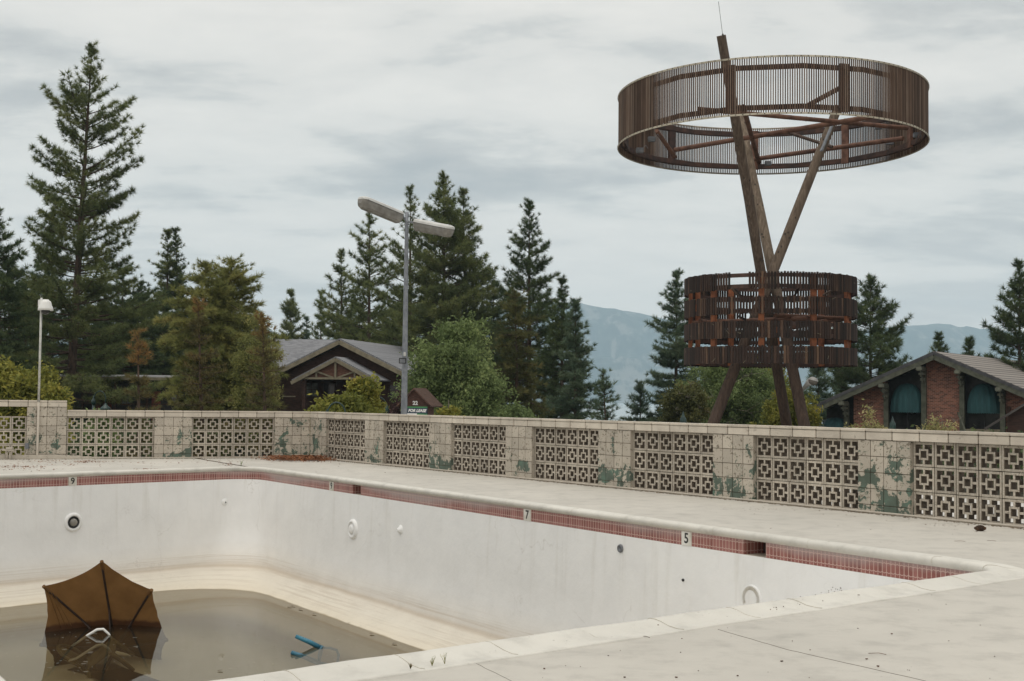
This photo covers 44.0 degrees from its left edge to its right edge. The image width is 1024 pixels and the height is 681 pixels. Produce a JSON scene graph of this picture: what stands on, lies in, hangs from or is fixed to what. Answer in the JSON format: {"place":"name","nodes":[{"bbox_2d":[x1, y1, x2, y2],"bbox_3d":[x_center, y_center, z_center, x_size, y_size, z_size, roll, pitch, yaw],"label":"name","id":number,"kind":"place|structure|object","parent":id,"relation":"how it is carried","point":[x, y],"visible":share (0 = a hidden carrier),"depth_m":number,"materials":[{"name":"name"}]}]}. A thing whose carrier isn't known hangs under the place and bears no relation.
{"place":"outdoors","nodes":[
{"label":"outdoors","id":0,"kind":"place"},
{"bbox_2d":[11,616,367,677],"bbox_3d":[-4.794,4.265,17.883,5.947,0.002,4.764,1,-3,0],"label":"floating straw","id":1,"kind":"object","parent":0,"point":[173,651],"visible":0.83,"depth_m":16.92,"materials":[{"name":"brown plant"}]},
{"bbox_2d":[0,458,1023,680],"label":"pool deck","id":2,"kind":"structure","parent":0,"point":[979,628],"depth_m":8.04,"materials":[{"name":"concrete"}]},
{"bbox_2d":[2,447,15,459],"bbox_3d":[-10.686,2.401,26.917,0.260,0.275,0.100,1,-3,0],"label":"pipe stand","id":3,"kind":"object","parent":2,"relation":"on","point":[9,449],"visible":0.88,"depth_m":26.90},
{"bbox_2d":[0,400,66,454],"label":"raised breeze block wall","id":4,"kind":"structure","parent":2,"relation":"on","point":[52,426],"depth_m":27.29,"materials":[{"name":"beige paint"}]},
{"bbox_2d":[14,443,28,454],"bbox_3d":[-10.499,2.345,27.140,0.308,0.297,0.050,1,-3,0],"label":"outlet box","id":5,"kind":"object","parent":4,"relation":"attached to","point":[26,446],"visible":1,"depth_m":27.12,"materials":[{"name":"grey metal"}]},
{"bbox_2d":[0,455,134,458],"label":"concrete footing","id":6,"kind":"object","parent":2,"relation":"on","point":[42,456],"visible":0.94,"depth_m":27.25,"materials":[{"name":"concrete"}]},
{"bbox_2d":[36,298,143,458],"bbox_3d":[-9.139,0.842,27.554,2.272,3.483,0.322,2,-3,-19],"label":"camera pole","id":7,"kind":"object","parent":2,"relation":"on","point":[45,307],"visible":0.98,"depth_m":27.25,"materials":[{"name":"metal"}]},
{"bbox_2d":[4,459,272,470],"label":"fallen needles","id":8,"kind":"object","parent":2,"relation":"on","point":[84,462],"visible":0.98,"depth_m":25.85,"materials":[{"name":"brown plant"}]},
{"bbox_2d":[66,410,309,458],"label":"breeze block wall","id":9,"kind":"structure","parent":2,"relation":"on","point":[172,431],"depth_m":28.30,"materials":[{"name":"beige paint"}]},
{"bbox_2d":[250,454,344,461],"bbox_3d":[-4.714,2.570,27.591,2.087,0.132,2.183,1,-3,-14],"label":"needle pile","id":10,"kind":"object","parent":2,"relation":"on","point":[301,457],"visible":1,"depth_m":27.76,"materials":[{"name":"brown plant"}]},
{"bbox_2d":[0,466,1023,680],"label":"swimming pool","id":11,"kind":"structure","parent":2,"relation":"in","point":[238,560],"depth_m":18.76,"materials":[{"name":"paint"}]},
{"bbox_2d":[56,628,134,677],"bbox_3d":[-5.974,4.620,18.197,1.081,0.907,0.763,1,-3,-17],"label":"plastic chair","id":12,"kind":"object","parent":11,"relation":"on","point":[102,652],"visible":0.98,"depth_m":18.14,"materials":[{"name":"white plastic"}]},
{"bbox_2d":[39,560,167,672],"bbox_3d":[-6.030,4.050,18.815,1.385,1.635,1.452,-1,-3,26],"label":"sunken parasol","id":13,"kind":"object","parent":11,"relation":"in","point":[117,606],"visible":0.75,"depth_m":18.95,"materials":[{"name":"brown fabric"}]},
{"bbox_2d":[290,634,339,664],"bbox_3d":[-2.733,4.556,17.509,0.871,0.912,0.749,1,-3,0],"label":"plastic chair","id":14,"kind":"object","parent":11,"relation":"in","point":[319,647],"visible":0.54,"depth_m":17.68,"materials":[{"name":"blue plastic"}]},
{"bbox_2d":[2,458,1023,529],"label":"grit","id":15,"kind":"object","parent":2,"relation":"on","point":[654,492],"visible":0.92,"depth_m":18.79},
{"bbox_2d":[196,458,923,680],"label":"deck joint","id":16,"kind":"object","parent":2,"relation":"on","point":[718,629],"visible":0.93,"depth_m":7.03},
{"bbox_2d":[338,466,976,531],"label":"leaf litter","id":17,"kind":"object","parent":2,"relation":"on","point":[751,508],"visible":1,"depth_m":16.24,"materials":[{"name":"brown plant"}]},
{"bbox_2d":[310,412,1023,527],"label":"breeze block wall","id":18,"kind":"structure","parent":2,"relation":"on","point":[878,471],"depth_m":18.16,"materials":[{"name":"beige paint"}]},
{"bbox_2d":[542,540,994,678],"bbox_3d":[3.084,1.822,9.121,2.254,0.030,8.071,-1,-3,37],"label":"debris","id":19,"kind":"object","parent":2,"relation":"on","point":[776,609],"visible":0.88,"depth_m":7.00,"materials":[{"name":"brown plant"}]},
{"bbox_2d":[974,525,985,530],"bbox_3d":[5.111,2.050,13.841,0.133,0.077,0.077,1,-3,0],"label":"pine cone","id":20,"kind":"object","parent":2,"relation":"on","point":[979,528],"visible":1,"depth_m":13.82,"materials":[{"name":"brown plant"}]},
{"bbox_2d":[0,0,1023,338],"label":"sky","id":21,"kind":"structure","parent":0,"point":[266,123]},
{"bbox_2d":[55,303,1023,403],"bbox_3d":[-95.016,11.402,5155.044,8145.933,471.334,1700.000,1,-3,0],"label":"mountains","id":22,"kind":"structure","parent":0,"point":[623,340],"depth_m":5384.17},
{"bbox_2d":[69,441,1023,495],"bbox_3d":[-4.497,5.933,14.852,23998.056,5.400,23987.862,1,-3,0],"label":"ground","id":23,"kind":"structure","parent":0,"point":[988,491],"depth_m":38.84,"materials":[{"name":"brown plant"}]},
{"bbox_2d":[1,254,28,342],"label":"pine tree","id":24,"kind":"object","parent":23,"relation":"on","point":[2,313],"visible":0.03,"depth_m":100.12,"materials":[{"name":"green plant"}]},
{"bbox_2d":[0,206,51,371],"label":"pine tree","id":25,"kind":"object","parent":23,"relation":"on","point":[9,293],"visible":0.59,"depth_m":68.07,"materials":[{"name":"green plant"}]},
{"bbox_2d":[2,280,56,365],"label":"pine tree","id":26,"kind":"object","parent":23,"relation":"on","point":[43,351],"visible":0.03,"depth_m":84.03,"materials":[{"name":"green plant"}]},
{"bbox_2d":[14,258,57,355],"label":"pine tree","id":27,"kind":"object","parent":23,"relation":"on","point":[35,267],"depth_m":96.06,"materials":[{"name":"green plant"}]},
{"bbox_2d":[0,354,75,454],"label":"birch shrub","id":28,"kind":"object","parent":23,"relation":"on","point":[19,384],"visible":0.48,"depth_m":37.26,"materials":[{"name":"green plant"}]},
{"bbox_2d":[10,210,89,365],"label":"pine tree","id":29,"kind":"object","parent":23,"relation":"on","point":[55,316],"visible":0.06,"depth_m":92.02,"materials":[{"name":"green plant"}]},
{"bbox_2d":[54,299,99,373],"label":"pine tree","id":30,"kind":"object","parent":23,"relation":"on","point":[80,338],"visible":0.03,"depth_m":95.37,"materials":[{"name":"green plant"}]},
{"bbox_2d":[0,38,172,424],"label":"pine tree","id":31,"kind":"object","parent":23,"relation":"on","point":[94,206],"visible":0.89,"depth_m":74.65,"materials":[{"name":"green plant"}]},
{"bbox_2d":[91,391,110,422],"bbox_3d":[-16.822,3.441,51.868,0.820,2.780,0.463,1,-3,0],"label":"gooseneck lamp","id":32,"kind":"object","parent":23,"relation":"on","point":[105,406],"visible":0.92,"depth_m":51.87,"materials":[{"name":"green metal"}]},
{"bbox_2d":[63,319,151,374],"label":"pine tree","id":33,"kind":"object","parent":23,"relation":"on","point":[102,347],"depth_m":89.05,"materials":[{"name":"green plant"}]},
{"bbox_2d":[79,262,177,374],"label":"pine tree","id":34,"kind":"object","parent":23,"relation":"on","point":[151,363],"visible":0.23,"depth_m":87.91,"materials":[{"name":"green plant"}]},
{"bbox_2d":[116,327,161,456],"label":"spruce tree","id":35,"kind":"object","parent":23,"relation":"on","point":[138,347],"visible":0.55,"depth_m":41.93,"materials":[{"name":"green plant"}]},
{"bbox_2d":[119,276,159,364],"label":"pine tree","id":36,"kind":"object","parent":23,"relation":"on","point":[140,283],"visible":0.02,"depth_m":100.10,"materials":[{"name":"green plant"}]},
{"bbox_2d":[135,287,185,374],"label":"pine tree","id":37,"kind":"object","parent":23,"relation":"on","point":[156,336],"visible":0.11,"depth_m":91.66,"materials":[{"name":"green plant"}]},
{"bbox_2d":[139,227,190,373],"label":"pine tree","id":38,"kind":"object","parent":23,"relation":"on","point":[164,265],"visible":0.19,"depth_m":98.11,"materials":[{"name":"green plant"}]},
{"bbox_2d":[57,374,276,427],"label":"building","id":39,"kind":"structure","parent":23,"relation":"on","point":[148,402],"depth_m":76.07,"materials":[{"name":"brown wood"}]},
{"bbox_2d":[121,396,131,404],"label":"window","id":40,"kind":"structure","parent":39,"relation":"in","point":[127,401],"depth_m":76.04,"materials":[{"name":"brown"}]},
{"bbox_2d":[151,391,160,421],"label":"door","id":41,"kind":"structure","parent":39,"relation":"in","point":[156,393],"depth_m":76.08,"materials":[{"name":"brown wood"}]},
{"bbox_2d":[160,226,193,374],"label":"pine tree","id":42,"kind":"object","parent":23,"relation":"on","point":[175,243],"visible":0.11,"depth_m":98.16,"materials":[{"name":"green plant"}]},
{"bbox_2d":[150,257,249,455],"bbox_3d":[-13.598,0.974,57.078,5.750,9.488,5.139,1,-3,0],"label":"cedar tree","id":43,"kind":"object","parent":23,"relation":"on","point":[174,338],"visible":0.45,"depth_m":56.47,"materials":[{"name":"green plant"}]},
{"bbox_2d":[164,296,240,455],"bbox_3d":[-11.248,1.542,45.893,3.116,6.405,2.685,2,-3,-24],"label":"spruce tree","id":44,"kind":"object","parent":23,"relation":"on","point":[198,324],"visible":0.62,"depth_m":45.92,"materials":[{"name":"green plant"}]},
{"bbox_2d":[173,285,251,421],"bbox_3d":[-13.367,1.175,57.923,4.460,7.954,3.956,1,-3,0],"label":"cedar tree","id":45,"kind":"object","parent":23,"relation":"on","point":[237,328],"visible":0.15,"depth_m":57.56,"materials":[{"name":"green plant"}]},
{"bbox_2d":[181,252,289,452],"bbox_3d":[-12.974,0.822,58.972,5.085,10.021,5.206,0,-3,14],"label":"cedar tree","id":46,"kind":"object","parent":23,"relation":"on","point":[235,275],"visible":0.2,"depth_m":58.98,"materials":[{"name":"green plant"}]},
{"bbox_2d":[225,308,287,454],"bbox_3d":[-11.067,1.801,54.940,2.828,6.472,2.592,1,-3,0],"label":"cedar tree","id":47,"kind":"object","parent":23,"relation":"on","point":[240,360],"visible":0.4,"depth_m":54.66,"materials":[{"name":"green plant"}]},
{"bbox_2d":[222,310,290,455],"bbox_3d":[-8.407,1.863,43.838,2.581,5.898,2.367,-1,-3,25],"label":"spruce tree","id":48,"kind":"object","parent":23,"relation":"on","point":[264,383],"visible":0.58,"depth_m":43.90,"materials":[{"name":"green plant"}]},
{"bbox_2d":[275,288,305,338],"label":"pine tree","id":49,"kind":"object","parent":23,"relation":"on","point":[290,309],"visible":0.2,"depth_m":149.86,"materials":[{"name":"green plant"}]},
{"bbox_2d":[301,315,312,338],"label":"pine tree","id":50,"kind":"object","parent":23,"relation":"on","point":[307,335],"visible":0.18,"depth_m":150.16,"materials":[{"name":"green plant"}]},
{"bbox_2d":[308,289,330,339],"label":"pine tree","id":51,"kind":"object","parent":23,"relation":"on","point":[319,322],"visible":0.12,"depth_m":129.90,"materials":[{"name":"green plant"}]},
{"bbox_2d":[315,247,363,339],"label":"pine tree","id":52,"kind":"object","parent":23,"relation":"on","point":[338,269],"visible":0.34,"depth_m":112.08,"materials":[{"name":"green plant"}]},
{"bbox_2d":[271,338,422,417],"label":"brown lodge","id":53,"kind":"structure","parent":23,"relation":"on","point":[320,366],"depth_m":80.66,"materials":[{"name":"brown wood"}]},
{"bbox_2d":[306,382,318,396],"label":"window","id":54,"kind":"structure","parent":53,"relation":"in","point":[312,387],"depth_m":80.94,"materials":[{"name":"brown"}]},
{"bbox_2d":[323,382,335,395],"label":"window","id":55,"kind":"structure","parent":53,"relation":"in","point":[328,387],"depth_m":80.69,"materials":[{"name":"brown"}]},
{"bbox_2d":[388,384,399,398],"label":"window","id":56,"kind":"structure","parent":53,"relation":"in","point":[391,388],"depth_m":79.65,"materials":[{"name":"brown"}]},
{"bbox_2d":[318,300,381,341],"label":"pine tree","id":57,"kind":"object","parent":23,"relation":"on","point":[352,319],"visible":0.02,"depth_m":117.30,"materials":[{"name":"green plant"}]},
{"bbox_2d":[325,212,398,344],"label":"pine tree","id":58,"kind":"object","parent":23,"relation":"on","point":[367,256],"visible":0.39,"depth_m":105.89,"materials":[{"name":"green plant"}]},
{"bbox_2d":[354,183,442,346],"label":"pine tree","id":59,"kind":"object","parent":23,"relation":"on","point":[391,325],"visible":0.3,"depth_m":98.10,"materials":[{"name":"green plant"}]},
{"bbox_2d":[389,381,413,413],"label":"plum shrub","id":60,"kind":"object","parent":23,"relation":"on","point":[397,411],"visible":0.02,"depth_m":55.47,"materials":[{"name":"green plant"}]},
{"bbox_2d":[372,285,437,346],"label":"pine tree","id":61,"kind":"object","parent":23,"relation":"on","point":[393,301],"visible":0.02,"depth_m":111.66,"materials":[{"name":"green plant"}]},
{"bbox_2d":[387,168,494,355],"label":"pine tree","id":62,"kind":"object","parent":23,"relation":"on","point":[431,287],"visible":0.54,"depth_m":89.29,"materials":[{"name":"green plant"}]},
{"bbox_2d":[388,308,519,416],"bbox_3d":[-2.284,1.778,50.022,5.204,6.238,4.315,1,-3,0],"label":"cottonwood tree","id":63,"kind":"object","parent":23,"relation":"on","point":[454,370],"visible":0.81,"depth_m":49.17,"materials":[{"name":"green plant"}]},
{"bbox_2d":[418,185,504,415],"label":"pine tree","id":64,"kind":"object","parent":23,"relation":"on","point":[488,276],"visible":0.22,"depth_m":92.06,"materials":[{"name":"green plant"}]},
{"bbox_2d":[478,279,520,409],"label":"pine tree","id":65,"kind":"object","parent":23,"relation":"on","point":[491,301],"visible":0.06,"depth_m":95.94,"materials":[{"name":"green plant"}]},
{"bbox_2d":[493,396,538,417],"bbox_3d":[-0.167,3.560,47.853,2.481,3.005,2.497,-1,-3,34],"label":"willow shrub","id":66,"kind":"object","parent":23,"relation":"on","point":[515,410],"visible":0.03,"depth_m":47.55,"materials":[{"name":"green plant"}]},
{"bbox_2d":[488,286,556,417],"bbox_3d":[0.239,1.710,64.259,4.223,8.980,4.286,1,-3,0],"label":"cedar tree","id":67,"kind":"object","parent":23,"relation":"on","point":[526,393],"visible":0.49,"depth_m":63.76,"materials":[{"name":"green plant"}]},
{"bbox_2d":[478,196,589,417],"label":"pine tree","id":68,"kind":"object","parent":23,"relation":"on","point":[530,285],"visible":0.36,"depth_m":85.83,"materials":[{"name":"green plant"}]},
{"bbox_2d":[68,409,1023,490],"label":"ground cover","id":69,"kind":"object","parent":23,"relation":"on","point":[150,447],"visible":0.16,"depth_m":47.12,"materials":[{"name":"green plant"}]},
{"bbox_2d":[529,274,593,419],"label":"fir tree","id":70,"kind":"object","parent":23,"relation":"on","point":[550,364],"visible":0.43,"depth_m":79.73,"materials":[{"name":"green plant"}]},
{"bbox_2d":[543,296,608,419],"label":"fir tree","id":71,"kind":"object","parent":23,"relation":"on","point":[577,368],"visible":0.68,"depth_m":73.77,"materials":[{"name":"green plant"}]},
{"bbox_2d":[583,366,628,420],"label":"spruce tree","id":72,"kind":"object","parent":23,"relation":"on","point":[606,413],"visible":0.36,"depth_m":51.90,"materials":[{"name":"green plant"}]},
{"bbox_2d":[616,378,650,421],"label":"pine tree","id":73,"kind":"object","parent":23,"relation":"on","point":[636,408],"visible":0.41,"depth_m":91.70,"materials":[{"name":"green plant"}]},
{"bbox_2d":[642,267,705,421],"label":"pine tree","id":74,"kind":"object","parent":23,"relation":"on","point":[674,353],"visible":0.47,"depth_m":81.72,"materials":[{"name":"green plant"}]},
{"bbox_2d":[656,378,713,422],"bbox_3d":[7.579,3.465,55.960,2.601,3.628,2.384,-2,-4,41],"label":"willow shrub","id":75,"kind":"object","parent":23,"relation":"on","point":[689,401],"visible":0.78,"depth_m":55.51,"materials":[{"name":"green plant"}]},
{"bbox_2d":[671,366,790,424],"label":"willow tree","id":76,"kind":"object","parent":23,"relation":"on","point":[752,389],"visible":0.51,"depth_m":60.83,"materials":[{"name":"green plant"}]},
{"bbox_2d":[757,357,789,388],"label":"willow tree","id":77,"kind":"object","parent":23,"relation":"on","point":[786,381],"depth_m":69.51,"materials":[{"name":"green plant"}]},
{"bbox_2d":[749,387,823,456],"bbox_3d":[11.256,3.465,51.745,3.646,3.312,2.917,1,-3,0],"label":"dogwood shrub","id":78,"kind":"object","parent":23,"relation":"on","point":[771,415],"visible":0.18,"depth_m":51.57,"materials":[{"name":"green plant"}]},
{"bbox_2d":[803,367,839,426],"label":"pine tree","id":79,"kind":"object","parent":23,"relation":"on","point":[821,375],"visible":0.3,"depth_m":79.70,"materials":[{"name":"green plant"}]},
{"bbox_2d":[830,377,850,396],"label":"pine tree","id":80,"kind":"object","parent":23,"relation":"on","point":[841,384],"visible":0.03,"depth_m":109.68,"materials":[{"name":"green plant"}]},
{"bbox_2d":[822,272,914,399],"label":"pine tree","id":81,"kind":"object","parent":23,"relation":"on","point":[870,345],"visible":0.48,"depth_m":83.33,"materials":[{"name":"green plant"}]},
{"bbox_2d":[813,351,1023,451],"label":"brick house","id":82,"kind":"structure","parent":23,"relation":"on","point":[979,393],"depth_m":70.18,"materials":[{"name":"red brick"}]},
{"bbox_2d":[891,412,920,429],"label":"window glass","id":83,"kind":"structure","parent":82,"relation":"in","point":[900,419],"depth_m":71.24,"materials":[{"name":"black glass"}]},
{"bbox_2d":[967,413,999,451],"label":"window glass","id":84,"kind":"structure","parent":82,"relation":"in","point":[976,421],"depth_m":68.80,"materials":[{"name":"black glass"}]},
{"bbox_2d":[927,329,950,353],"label":"pine tree","id":85,"kind":"object","parent":23,"relation":"on","point":[938,345],"visible":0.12,"depth_m":99.96,"materials":[{"name":"green plant"}]},
{"bbox_2d":[961,335,985,356],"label":"pine tree","id":86,"kind":"object","parent":23,"relation":"on","point":[969,342],"visible":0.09,"depth_m":95.93,"materials":[{"name":"green plant"}]},
{"bbox_2d":[979,257,1023,370],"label":"pine tree","id":87,"kind":"object","parent":23,"relation":"on","point":[1015,303],"visible":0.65,"depth_m":77.94,"materials":[{"name":"green plant"}]},
{"bbox_2d":[984,403,1023,432],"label":"shed","id":88,"kind":"structure","parent":23,"relation":"on","point":[1015,420],"depth_m":55.39,"materials":[{"name":"brown wood"}]},
{"bbox_2d":[499,402,825,423],"bbox_3d":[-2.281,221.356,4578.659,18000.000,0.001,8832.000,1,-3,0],"label":"lake","id":89,"kind":"structure","parent":0,"point":[622,410],"depth_m":939.31,"materials":[{"name":"liquid"}]},
{"bbox_2d":[889,416,895,428],"bbox_3d":[10.776,3.252,35.892,0.170,2.233,0.166,1,-3,0],"label":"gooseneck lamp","id":90,"kind":"object","parent":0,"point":[892,424],"visible":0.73,"depth_m":35.88,"materials":[{"name":"green metal"}]},
{"bbox_2d":[804,485,1023,522],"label":"path","id":91,"kind":"structure","parent":0,"point":[998,503],"depth_m":31.74,"materials":[{"name":"grey concrete"}]},
{"bbox_2d":[40,381,75,442],"bbox_3d":[-13.272,2.663,36.940,1.154,3.019,1.044,0,-3,18],"label":"birch shrub","id":92,"kind":"object","parent":91,"relation":"on","point":[50,391],"visible":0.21,"depth_m":36.87,"materials":[{"name":"green plant"}]},
{"bbox_2d":[76,407,122,456],"bbox_3d":[-14.218,3.391,43.879,1.589,2.192,1.284,1,-3,0],"label":"shrub","id":93,"kind":"object","parent":91,"relation":"on","point":[102,437],"visible":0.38,"depth_m":43.65,"materials":[{"name":"green plant"}]},
{"bbox_2d":[326,402,345,411],"bbox_3d":[-4.643,2.876,33.880,0.820,2.480,0.463,1,-3,0],"label":"gooseneck lamp","id":94,"kind":"object","parent":91,"relation":"on","point":[334,403],"visible":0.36,"depth_m":33.92,"materials":[{"name":"green metal"}]},
{"bbox_2d":[303,390,383,454],"bbox_3d":[-4.631,2.758,34.826,3.230,2.806,2.490,-2,-4,41],"label":"maple shrub","id":95,"kind":"object","parent":91,"relation":"on","point":[353,403],"visible":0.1,"depth_m":34.62,"materials":[{"name":"green plant"}]},
{"bbox_2d":[343,371,389,413],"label":"maple tree","id":96,"kind":"object","parent":91,"relation":"on","point":[359,385],"visible":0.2,"depth_m":35.79,"materials":[{"name":"green plant"}]},
{"bbox_2d":[379,397,388,413],"bbox_3d":[-4.874,3.354,45.871,0.820,2.640,0.463,1,-3,0],"label":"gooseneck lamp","id":97,"kind":"object","parent":91,"relation":"on","point":[386,409],"visible":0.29,"depth_m":45.89,"materials":[{"name":"green metal"}]},
{"bbox_2d":[358,196,454,413],"bbox_3d":[-3.127,0.071,37.335,2.833,8.438,1.626,1,-3,0],"label":"street lamp","id":98,"kind":"object","parent":91,"relation":"on","point":[380,209],"visible":0.91,"depth_m":37.75,"materials":[{"name":"metal"}]},
{"bbox_2d":[396,388,442,414],"bbox_3d":[-3.394,3.246,46.554,1.360,3.000,1.650,0,-3,12],"label":"sign kiosk","id":99,"kind":"object","parent":91,"relation":"on","point":[421,397],"visible":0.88,"depth_m":45.97,"materials":[{"name":"brown wood"}]},
{"bbox_2d":[407,406,427,414],"bbox_3d":[-3.419,3.602,45.622,0.790,2.451,0.097,0,-3,12],"label":"lease sign","id":100,"kind":"object","parent":99,"relation":"attached to","point":[414,410],"visible":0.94,"depth_m":45.63,"materials":[{"name":"white plastic"}]},
{"bbox_2d":[434,400,464,415],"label":"sapling","id":101,"kind":"object","parent":91,"relation":"on","point":[451,410],"visible":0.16,"depth_m":39.77,"materials":[{"name":"green plant"}]},
{"bbox_2d":[680,412,685,422],"bbox_3d":[4.572,3.048,33.897,0.170,2.328,0.166,1,-3,0],"label":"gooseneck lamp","id":102,"kind":"object","parent":91,"relation":"on","point":[682,419],"visible":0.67,"depth_m":33.88,"materials":[{"name":"green metal"}]},
{"bbox_2d":[617,2,929,465],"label":"timber tower","id":103,"kind":"structure","parent":91,"relation":"on","point":[900,118],"depth_m":42.23,"materials":[{"name":"wood"}]},
{"bbox_2d":[802,377,817,390],"bbox_3d":[10.116,1.522,43.532,0.368,0.544,0.930,2,-3,-30],"label":"leg lamp","id":104,"kind":"object","parent":103,"relation":"attached to","point":[810,381],"visible":0.93,"depth_m":43.22,"materials":[{"name":"plastic"}]},
{"label":"road","id":105,"kind":"structure","parent":0,"visible":0},
{"bbox_2d":[843,399,887,428],"bbox_3d":[14.000,3.674,49.937,1.919,2.779,1.970,-2,-4,42],"label":"rose shrub","id":106,"kind":"object","parent":105,"relation":"on","point":[869,414],"visible":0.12,"depth_m":49.83,"materials":[{"name":"green plant"}]},
{"bbox_2d":[915,413,962,448],"bbox_3d":[17.554,4.070,51.966,2.250,2.247,2.234,1,-3,0],"label":"rose shrub","id":107,"kind":"object","parent":105,"relation":"on","point":[934,426],"visible":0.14,"depth_m":51.95,"materials":[{"name":"green plant"}]}
]}

